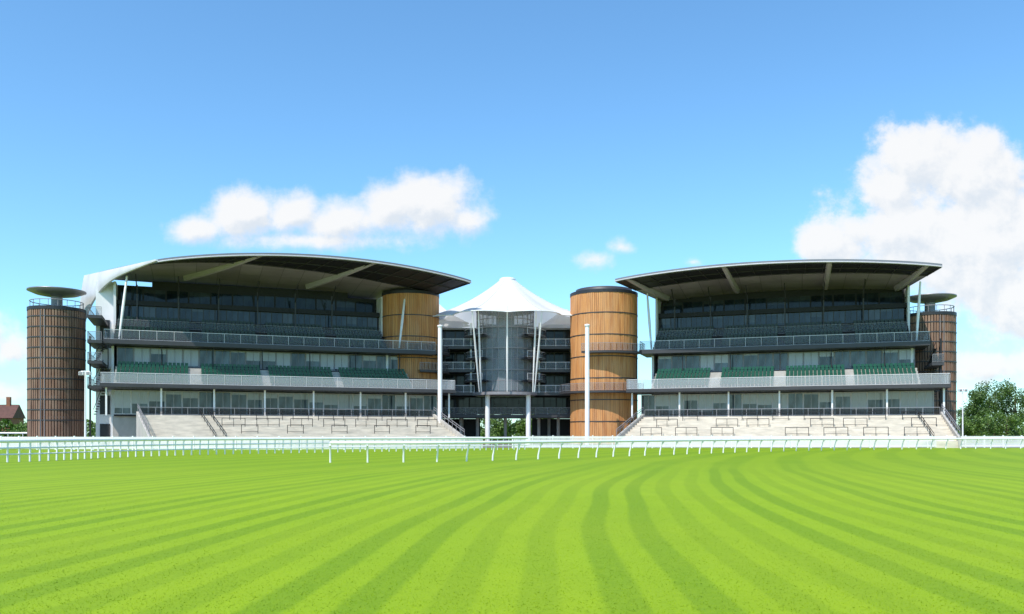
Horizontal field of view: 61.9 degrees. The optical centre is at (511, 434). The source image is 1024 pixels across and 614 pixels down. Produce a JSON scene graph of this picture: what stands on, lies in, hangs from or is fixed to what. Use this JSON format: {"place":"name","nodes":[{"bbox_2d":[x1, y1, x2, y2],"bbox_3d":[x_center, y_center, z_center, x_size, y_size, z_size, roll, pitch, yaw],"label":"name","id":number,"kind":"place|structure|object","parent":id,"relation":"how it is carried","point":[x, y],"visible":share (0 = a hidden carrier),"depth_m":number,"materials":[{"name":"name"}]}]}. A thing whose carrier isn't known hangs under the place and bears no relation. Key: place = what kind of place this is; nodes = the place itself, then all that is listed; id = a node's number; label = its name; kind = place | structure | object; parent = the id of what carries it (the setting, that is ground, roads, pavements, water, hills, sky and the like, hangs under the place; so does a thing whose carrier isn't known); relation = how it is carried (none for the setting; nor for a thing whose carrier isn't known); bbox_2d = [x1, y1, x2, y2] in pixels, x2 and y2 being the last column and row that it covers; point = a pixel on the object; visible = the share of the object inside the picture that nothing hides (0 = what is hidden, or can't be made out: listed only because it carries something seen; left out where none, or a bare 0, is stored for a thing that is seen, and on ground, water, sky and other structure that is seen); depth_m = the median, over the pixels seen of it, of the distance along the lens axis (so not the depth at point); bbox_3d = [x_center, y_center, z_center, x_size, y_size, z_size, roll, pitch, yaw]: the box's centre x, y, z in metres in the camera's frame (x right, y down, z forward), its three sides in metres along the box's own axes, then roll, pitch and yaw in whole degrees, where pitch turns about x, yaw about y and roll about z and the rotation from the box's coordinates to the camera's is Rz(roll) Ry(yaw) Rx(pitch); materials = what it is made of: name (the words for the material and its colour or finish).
{"place":"outdoors","nodes":[
{"label":"outdoors","id":0,"kind":"place"},
{"bbox_2d":[0,397,25,431],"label":"brick house","id":1,"kind":"structure","parent":0,"point":[13,413],"depth_m":247.21,"materials":[{"name":"tile"}]},
{"bbox_2d":[26,286,86,445],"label":"timber tower","id":2,"kind":"structure","parent":0,"point":[56,346],"depth_m":127.32,"materials":[{"name":"wood"}]},
{"bbox_2d":[0,440,1023,613],"bbox_3d":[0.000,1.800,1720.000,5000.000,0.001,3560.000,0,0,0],"label":"ground","id":3,"kind":"structure","parent":0,"point":[885,476],"depth_m":16.28,"materials":[{"name":"green plant"}]},
{"bbox_2d":[0,436,482,449],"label":"picket fence","id":4,"kind":"object","parent":3,"relation":"on","point":[45,444],"visible":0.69,"depth_m":97.03,"materials":[{"name":"white plastic"}]},
{"bbox_2d":[0,437,527,461],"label":"running rail","id":5,"kind":"object","parent":3,"relation":"on","point":[40,441],"visible":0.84,"depth_m":73.40,"materials":[{"name":"white plastic"}]},
{"bbox_2d":[479,414,512,440],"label":"leafy tree","id":6,"kind":"object","parent":3,"relation":"on","point":[497,430],"visible":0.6,"depth_m":212.41,"materials":[{"name":"green plant"}]},
{"bbox_2d":[0,419,1023,440],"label":"hedge","id":7,"kind":"object","parent":3,"relation":"on","point":[5,422],"visible":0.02,"depth_m":237.17,"materials":[{"name":"green plant"}]},
{"bbox_2d":[329,438,1023,462],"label":"running rail","id":8,"kind":"object","parent":3,"relation":"on","point":[541,442],"visible":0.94,"depth_m":67.93,"materials":[{"name":"white plastic"}]},
{"bbox_2d":[512,435,1023,447],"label":"picket fence","id":9,"kind":"object","parent":3,"relation":"on","point":[927,443],"visible":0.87,"depth_m":110.89,"materials":[{"name":"white plastic"}]},
{"bbox_2d":[956,415,976,439],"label":"bush","id":10,"kind":"object","parent":3,"relation":"on","point":[968,429],"visible":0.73,"depth_m":183.74,"materials":[{"name":"green plant"}]},
{"bbox_2d":[956,386,993,422],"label":"leafy tree","id":11,"kind":"object","parent":3,"relation":"on","point":[973,410],"visible":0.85,"depth_m":198.06,"materials":[{"name":"green plant"}]},
{"bbox_2d":[969,412,1000,442],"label":"bush","id":12,"kind":"object","parent":3,"relation":"on","point":[980,425],"visible":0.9,"depth_m":183.92,"materials":[{"name":"green plant"}]},
{"bbox_2d":[975,378,1015,435],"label":"leafy tree","id":13,"kind":"object","parent":3,"relation":"on","point":[989,399],"visible":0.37,"depth_m":207.32,"materials":[{"name":"green plant"}]},
{"bbox_2d":[989,410,1023,441],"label":"bush","id":14,"kind":"object","parent":3,"relation":"on","point":[1014,419],"visible":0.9,"depth_m":183.93,"materials":[{"name":"green plant"}]},
{"bbox_2d":[990,381,1023,434],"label":"leafy tree","id":15,"kind":"object","parent":3,"relation":"on","point":[1006,393],"visible":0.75,"depth_m":199.19,"materials":[{"name":"green plant"}]},
{"bbox_2d":[0,0,1023,434],"label":"sky","id":16,"kind":"structure","parent":0,"point":[558,148],"materials":[{"name":"blue"}]},
{"bbox_2d":[9,443,1023,447],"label":"pavement","id":17,"kind":"structure","parent":0,"point":[26,445],"depth_m":113.75,"materials":[{"name":"concrete"}]},
{"bbox_2d":[80,253,471,444],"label":"grandstand","id":18,"kind":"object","parent":17,"relation":"on","point":[238,332],"visible":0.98,"depth_m":135.03,"materials":[{"name":"concrete"}]},
{"bbox_2d":[114,390,130,413],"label":"window","id":19,"kind":"structure","parent":18,"relation":"in","point":[122,398],"depth_m":126.88,"materials":[{"name":"clear glass"}]},
{"bbox_2d":[117,347,133,365],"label":"window","id":20,"kind":"structure","parent":18,"relation":"in","point":[123,353],"depth_m":128.66,"materials":[{"name":"clear glass"}]},
{"bbox_2d":[120,287,142,300],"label":"window","id":21,"kind":"structure","parent":18,"relation":"in","point":[130,292],"depth_m":136.02,"materials":[{"name":"black glass"}]},
{"bbox_2d":[131,390,147,413],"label":"window","id":22,"kind":"structure","parent":18,"relation":"in","point":[140,397],"depth_m":127.75,"materials":[{"name":"clear glass"}]},
{"bbox_2d":[134,347,149,365],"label":"window","id":23,"kind":"structure","parent":18,"relation":"in","point":[141,354],"depth_m":129.51,"materials":[{"name":"clear glass"}]},
{"bbox_2d":[143,289,165,301],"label":"window","id":24,"kind":"structure","parent":18,"relation":"in","point":[157,295],"depth_m":137.25,"materials":[{"name":"black glass"}]},
{"bbox_2d":[148,391,164,413],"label":"window","id":25,"kind":"structure","parent":18,"relation":"in","point":[153,396],"depth_m":128.53,"materials":[{"name":"clear glass"}]},
{"bbox_2d":[150,348,166,366],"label":"window","id":26,"kind":"structure","parent":18,"relation":"in","point":[155,353],"depth_m":130.30,"materials":[{"name":"clear glass"}]},
{"bbox_2d":[165,391,181,413],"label":"window","id":27,"kind":"structure","parent":18,"relation":"in","point":[172,398],"depth_m":129.38,"materials":[{"name":"clear glass"}]},
{"bbox_2d":[167,348,182,366],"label":"window","id":28,"kind":"structure","parent":18,"relation":"in","point":[173,355],"depth_m":131.18,"materials":[{"name":"clear glass"}]},
{"bbox_2d":[166,290,188,302],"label":"window","id":29,"kind":"structure","parent":18,"relation":"in","point":[171,295],"depth_m":138.43,"materials":[{"name":"black glass"}]},
{"bbox_2d":[182,391,198,414],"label":"window","id":30,"kind":"structure","parent":18,"relation":"in","point":[189,398],"depth_m":130.24,"materials":[{"name":"clear glass"}]},
{"bbox_2d":[183,349,198,367],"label":"window","id":31,"kind":"structure","parent":18,"relation":"in","point":[190,356],"depth_m":132.03,"materials":[{"name":"clear glass"}]},
{"bbox_2d":[189,291,210,303],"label":"window","id":32,"kind":"structure","parent":18,"relation":"in","point":[194,297],"depth_m":139.69,"materials":[{"name":"black glass"}]},
{"bbox_2d":[199,391,212,414],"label":"window","id":33,"kind":"structure","parent":18,"relation":"in","point":[205,398],"depth_m":131.06,"materials":[{"name":"clear glass"}]},
{"bbox_2d":[199,349,214,367],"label":"window","id":34,"kind":"structure","parent":18,"relation":"in","point":[205,356],"depth_m":132.80,"materials":[{"name":"clear glass"}]},
{"bbox_2d":[211,292,231,304],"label":"window","id":35,"kind":"structure","parent":18,"relation":"in","point":[224,298],"depth_m":140.89,"materials":[{"name":"black glass"}]},
{"bbox_2d":[215,350,229,368],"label":"window","id":36,"kind":"structure","parent":18,"relation":"in","point":[221,356],"depth_m":133.58,"materials":[{"name":"clear glass"}]},
{"bbox_2d":[215,392,230,414],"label":"window","id":37,"kind":"structure","parent":18,"relation":"in","point":[222,399],"depth_m":131.93,"materials":[{"name":"clear glass"}]},
{"bbox_2d":[230,350,245,368],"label":"window","id":38,"kind":"structure","parent":18,"relation":"in","point":[236,357],"depth_m":134.47,"materials":[{"name":"clear glass"}]},
{"bbox_2d":[231,392,246,414],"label":"window","id":39,"kind":"structure","parent":18,"relation":"in","point":[238,399],"depth_m":132.77,"materials":[{"name":"clear glass"}]},
{"bbox_2d":[232,294,253,305],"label":"window","id":40,"kind":"structure","parent":18,"relation":"in","point":[237,299],"depth_m":142.06,"materials":[{"name":"black glass"}]},
{"bbox_2d":[246,351,260,368],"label":"window","id":41,"kind":"structure","parent":18,"relation":"in","point":[252,357],"depth_m":135.26,"materials":[{"name":"clear glass"}]},
{"bbox_2d":[247,392,262,414],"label":"window","id":42,"kind":"structure","parent":18,"relation":"in","point":[254,399],"depth_m":133.62,"materials":[{"name":"clear glass"}]},
{"bbox_2d":[254,295,274,307],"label":"window","id":43,"kind":"structure","parent":18,"relation":"in","point":[263,300],"depth_m":143.28,"materials":[{"name":"black glass"}]},
{"bbox_2d":[263,392,277,414],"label":"window","id":44,"kind":"structure","parent":18,"relation":"in","point":[271,398],"depth_m":134.53,"materials":[{"name":"clear glass"}]},
{"bbox_2d":[275,296,294,308],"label":"window","id":45,"kind":"structure","parent":18,"relation":"in","point":[280,301],"depth_m":144.47,"materials":[{"name":"black glass"}]},
{"bbox_2d":[278,393,292,414],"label":"window","id":46,"kind":"structure","parent":18,"relation":"in","point":[285,400],"depth_m":135.29,"materials":[{"name":"clear glass"}]},
{"bbox_2d":[293,393,308,414],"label":"window","id":47,"kind":"structure","parent":18,"relation":"in","point":[300,400],"depth_m":136.19,"materials":[{"name":"clear glass"}]},
{"bbox_2d":[296,297,315,309],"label":"window","id":48,"kind":"structure","parent":18,"relation":"in","point":[301,303],"depth_m":145.71,"materials":[{"name":"black glass"}]},
{"bbox_2d":[309,393,323,415],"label":"window","id":49,"kind":"structure","parent":18,"relation":"in","point":[318,397],"depth_m":137.02,"materials":[{"name":"clear glass"}]},
{"bbox_2d":[324,393,337,415],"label":"window","id":50,"kind":"structure","parent":18,"relation":"in","point":[330,400],"depth_m":137.83,"materials":[{"name":"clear glass"}]},
{"bbox_2d":[338,394,352,415],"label":"window","id":51,"kind":"structure","parent":18,"relation":"in","point":[345,401],"depth_m":138.63,"materials":[{"name":"clear glass"}]},
{"bbox_2d":[336,299,355,311],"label":"window","id":52,"kind":"structure","parent":18,"relation":"in","point":[341,305],"depth_m":148.15,"materials":[{"name":"black glass"}]},
{"bbox_2d":[353,394,366,415],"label":"window","id":53,"kind":"structure","parent":18,"relation":"in","point":[356,397],"depth_m":139.48,"materials":[{"name":"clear glass"}]},
{"bbox_2d":[367,394,381,415],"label":"window","id":54,"kind":"structure","parent":18,"relation":"in","point":[374,401],"depth_m":140.34,"materials":[{"name":"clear glass"}]},
{"bbox_2d":[382,394,395,415],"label":"window","id":55,"kind":"structure","parent":18,"relation":"in","point":[388,401],"depth_m":141.16,"materials":[{"name":"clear glass"}]},
{"bbox_2d":[396,395,409,415],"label":"window","id":56,"kind":"structure","parent":18,"relation":"in","point":[400,399],"depth_m":141.99,"materials":[{"name":"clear glass"}]},
{"bbox_2d":[410,395,422,415],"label":"window","id":57,"kind":"structure","parent":18,"relation":"in","point":[416,401],"depth_m":142.86,"materials":[{"name":"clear glass"}]},
{"bbox_2d":[423,395,436,416],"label":"window","id":58,"kind":"structure","parent":18,"relation":"in","point":[429,401],"depth_m":143.70,"materials":[{"name":"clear glass"}]},
{"bbox_2d":[136,404,464,446],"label":"viewing terrace","id":59,"kind":"structure","parent":17,"relation":"on","point":[187,425],"depth_m":123.24,"materials":[{"name":"concrete"}]},
{"bbox_2d":[382,288,449,408],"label":"timber tower","id":60,"kind":"structure","parent":17,"relation":"on","point":[420,321],"depth_m":143.87,"materials":[{"name":"wood"}]},
{"bbox_2d":[437,325,442,422],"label":"tall pole","id":61,"kind":"object","parent":17,"relation":"on","point":[439,371],"visible":0.64,"depth_m":133.69,"materials":[{"name":"grey metal"}]},
{"bbox_2d":[433,277,571,444],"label":"glass atrium","id":62,"kind":"object","parent":17,"relation":"on","point":[506,340],"visible":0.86,"depth_m":151.78,"materials":[{"name":"grey"}]},
{"bbox_2d":[585,324,589,445],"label":"tall pole","id":63,"kind":"object","parent":17,"relation":"on","point":[587,396],"visible":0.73,"depth_m":131.20,"materials":[{"name":"grey metal"}]},
{"bbox_2d":[559,286,643,444],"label":"timber tower","id":64,"kind":"structure","parent":17,"relation":"on","point":[609,314],"depth_m":140.84,"materials":[{"name":"wood"}]},
{"bbox_2d":[615,259,950,416],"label":"grandstand","id":65,"kind":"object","parent":17,"relation":"on","point":[832,335],"visible":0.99,"depth_m":136.64,"materials":[{"name":"concrete"}]},
{"bbox_2d":[641,395,654,415],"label":"window","id":66,"kind":"structure","parent":65,"relation":"in","point":[647,401],"depth_m":142.34,"materials":[{"name":"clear glass"}]},
{"bbox_2d":[655,395,668,415],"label":"window","id":67,"kind":"structure","parent":65,"relation":"in","point":[661,401],"depth_m":141.68,"materials":[{"name":"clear glass"}]},
{"bbox_2d":[662,302,682,313],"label":"window","id":68,"kind":"structure","parent":65,"relation":"in","point":[667,307],"depth_m":150.56,"materials":[{"name":"black glass"}]},
{"bbox_2d":[669,394,683,415],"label":"window","id":69,"kind":"structure","parent":65,"relation":"in","point":[673,399],"depth_m":140.85,"materials":[{"name":"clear glass"}]},
{"bbox_2d":[684,394,697,415],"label":"window","id":70,"kind":"structure","parent":65,"relation":"in","point":[690,400],"depth_m":140.10,"materials":[{"name":"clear glass"}]},
{"bbox_2d":[683,301,702,312],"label":"window","id":71,"kind":"structure","parent":65,"relation":"in","point":[688,306],"depth_m":149.43,"materials":[{"name":"black glass"}]},
{"bbox_2d":[698,394,712,415],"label":"window","id":72,"kind":"structure","parent":65,"relation":"in","point":[705,401],"depth_m":139.38,"materials":[{"name":"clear glass"}]},
{"bbox_2d":[703,300,723,311],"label":"window","id":73,"kind":"structure","parent":65,"relation":"in","point":[716,305],"depth_m":148.23,"materials":[{"name":"black glass"}]},
{"bbox_2d":[713,394,726,415],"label":"window","id":74,"kind":"structure","parent":65,"relation":"in","point":[719,400],"depth_m":138.63,"materials":[{"name":"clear glass"}]},
{"bbox_2d":[714,354,728,371],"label":"window","id":75,"kind":"structure","parent":65,"relation":"in","point":[720,360],"depth_m":140.41,"materials":[{"name":"clear glass"}]},
{"bbox_2d":[727,394,741,415],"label":"window","id":76,"kind":"structure","parent":65,"relation":"in","point":[735,400],"depth_m":137.89,"materials":[{"name":"clear glass"}]},
{"bbox_2d":[724,299,744,310],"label":"window","id":77,"kind":"structure","parent":65,"relation":"in","point":[729,304],"depth_m":147.11,"materials":[{"name":"black glass"}]},
{"bbox_2d":[742,393,756,415],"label":"window","id":78,"kind":"structure","parent":65,"relation":"in","point":[749,400],"depth_m":137.15,"materials":[{"name":"clear glass"}]},
{"bbox_2d":[745,297,766,309],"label":"window","id":79,"kind":"structure","parent":65,"relation":"in","point":[753,303],"depth_m":146.00,"materials":[{"name":"black glass"}]},
{"bbox_2d":[757,393,771,414],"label":"window","id":80,"kind":"structure","parent":65,"relation":"in","point":[764,400],"depth_m":136.45,"materials":[{"name":"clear glass"}]},
{"bbox_2d":[767,296,787,308],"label":"window","id":81,"kind":"structure","parent":65,"relation":"in","point":[772,302],"depth_m":144.97,"materials":[{"name":"black glass"}]},
{"bbox_2d":[772,393,787,414],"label":"window","id":82,"kind":"structure","parent":65,"relation":"in","point":[775,396],"depth_m":135.69,"materials":[{"name":"clear glass"}]},
{"bbox_2d":[773,352,787,369],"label":"window","id":83,"kind":"structure","parent":65,"relation":"in","point":[783,355],"depth_m":137.35,"materials":[{"name":"clear glass"}]},
{"bbox_2d":[788,393,802,414],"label":"window","id":84,"kind":"structure","parent":65,"relation":"in","point":[795,400],"depth_m":134.93,"materials":[{"name":"clear glass"}]},
{"bbox_2d":[788,352,802,369],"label":"window","id":85,"kind":"structure","parent":65,"relation":"in","point":[794,358],"depth_m":136.69,"materials":[{"name":"clear glass"}]},
{"bbox_2d":[788,295,810,307],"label":"window","id":86,"kind":"structure","parent":65,"relation":"in","point":[793,301],"depth_m":143.74,"materials":[{"name":"black glass"}]},
{"bbox_2d":[803,392,818,414],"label":"window","id":87,"kind":"structure","parent":65,"relation":"in","point":[810,400],"depth_m":134.21,"materials":[{"name":"clear glass"}]},
{"bbox_2d":[803,351,818,369],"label":"window","id":88,"kind":"structure","parent":65,"relation":"in","point":[809,358],"depth_m":135.92,"materials":[{"name":"clear glass"}]},
{"bbox_2d":[811,294,832,306],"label":"window","id":89,"kind":"structure","parent":65,"relation":"in","point":[816,300],"depth_m":142.69,"materials":[{"name":"black glass"}]},
{"bbox_2d":[819,392,834,414],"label":"window","id":90,"kind":"structure","parent":65,"relation":"in","point":[824,397],"depth_m":133.52,"materials":[{"name":"clear glass"}]},
{"bbox_2d":[834,350,849,368],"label":"window","id":91,"kind":"structure","parent":65,"relation":"in","point":[840,357],"depth_m":134.44,"materials":[{"name":"clear glass"}]},
{"bbox_2d":[835,392,850,414],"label":"window","id":92,"kind":"structure","parent":65,"relation":"in","point":[842,399],"depth_m":132.71,"materials":[{"name":"clear glass"}]},
{"bbox_2d":[833,293,855,305],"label":"window","id":93,"kind":"structure","parent":65,"relation":"in","point":[849,298],"depth_m":141.51,"materials":[{"name":"black glass"}]},
{"bbox_2d":[850,350,865,368],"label":"window","id":94,"kind":"structure","parent":65,"relation":"in","point":[856,356],"depth_m":133.75,"materials":[{"name":"clear glass"}]},
{"bbox_2d":[851,392,866,414],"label":"window","id":95,"kind":"structure","parent":65,"relation":"in","point":[858,399],"depth_m":132.00,"materials":[{"name":"clear glass"}]},
{"bbox_2d":[856,292,878,304],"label":"window","id":96,"kind":"structure","parent":65,"relation":"in","point":[870,297],"depth_m":140.37,"materials":[{"name":"black glass"}]},
{"bbox_2d":[866,350,881,367],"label":"window","id":97,"kind":"structure","parent":65,"relation":"in","point":[872,356],"depth_m":133.03,"materials":[{"name":"clear glass"}]},
{"bbox_2d":[867,391,883,414],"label":"window","id":98,"kind":"structure","parent":65,"relation":"in","point":[875,400],"depth_m":131.22,"materials":[{"name":"clear glass"}]},
{"bbox_2d":[882,349,897,367],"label":"window","id":99,"kind":"structure","parent":65,"relation":"in","point":[891,355],"depth_m":132.22,"materials":[{"name":"clear glass"}]},
{"bbox_2d":[879,291,902,303],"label":"window","id":100,"kind":"structure","parent":65,"relation":"in","point":[888,297],"depth_m":139.28,"materials":[{"name":"black glass"}]},
{"bbox_2d":[884,391,899,414],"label":"window","id":101,"kind":"structure","parent":65,"relation":"in","point":[893,396],"depth_m":130.46,"materials":[{"name":"clear glass"}]},
{"bbox_2d":[898,349,914,367],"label":"window","id":102,"kind":"structure","parent":65,"relation":"in","point":[904,355],"depth_m":131.58,"materials":[{"name":"clear glass"}]},
{"bbox_2d":[900,391,916,414],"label":"window","id":103,"kind":"structure","parent":65,"relation":"in","point":[907,398],"depth_m":129.76,"materials":[{"name":"clear glass"}]},
{"bbox_2d":[917,391,933,413],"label":"window","id":104,"kind":"structure","parent":65,"relation":"in","point":[924,398],"depth_m":129.00,"materials":[{"name":"clear glass"}]},
{"bbox_2d":[615,404,961,447],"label":"viewing terrace","id":105,"kind":"structure","parent":17,"relation":"on","point":[918,424],"depth_m":122.90,"materials":[{"name":"concrete"}]},
{"bbox_2d":[903,293,956,428],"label":"timber tower","id":106,"kind":"structure","parent":17,"relation":"on","point":[937,324],"depth_m":133.81,"materials":[{"name":"wood"}]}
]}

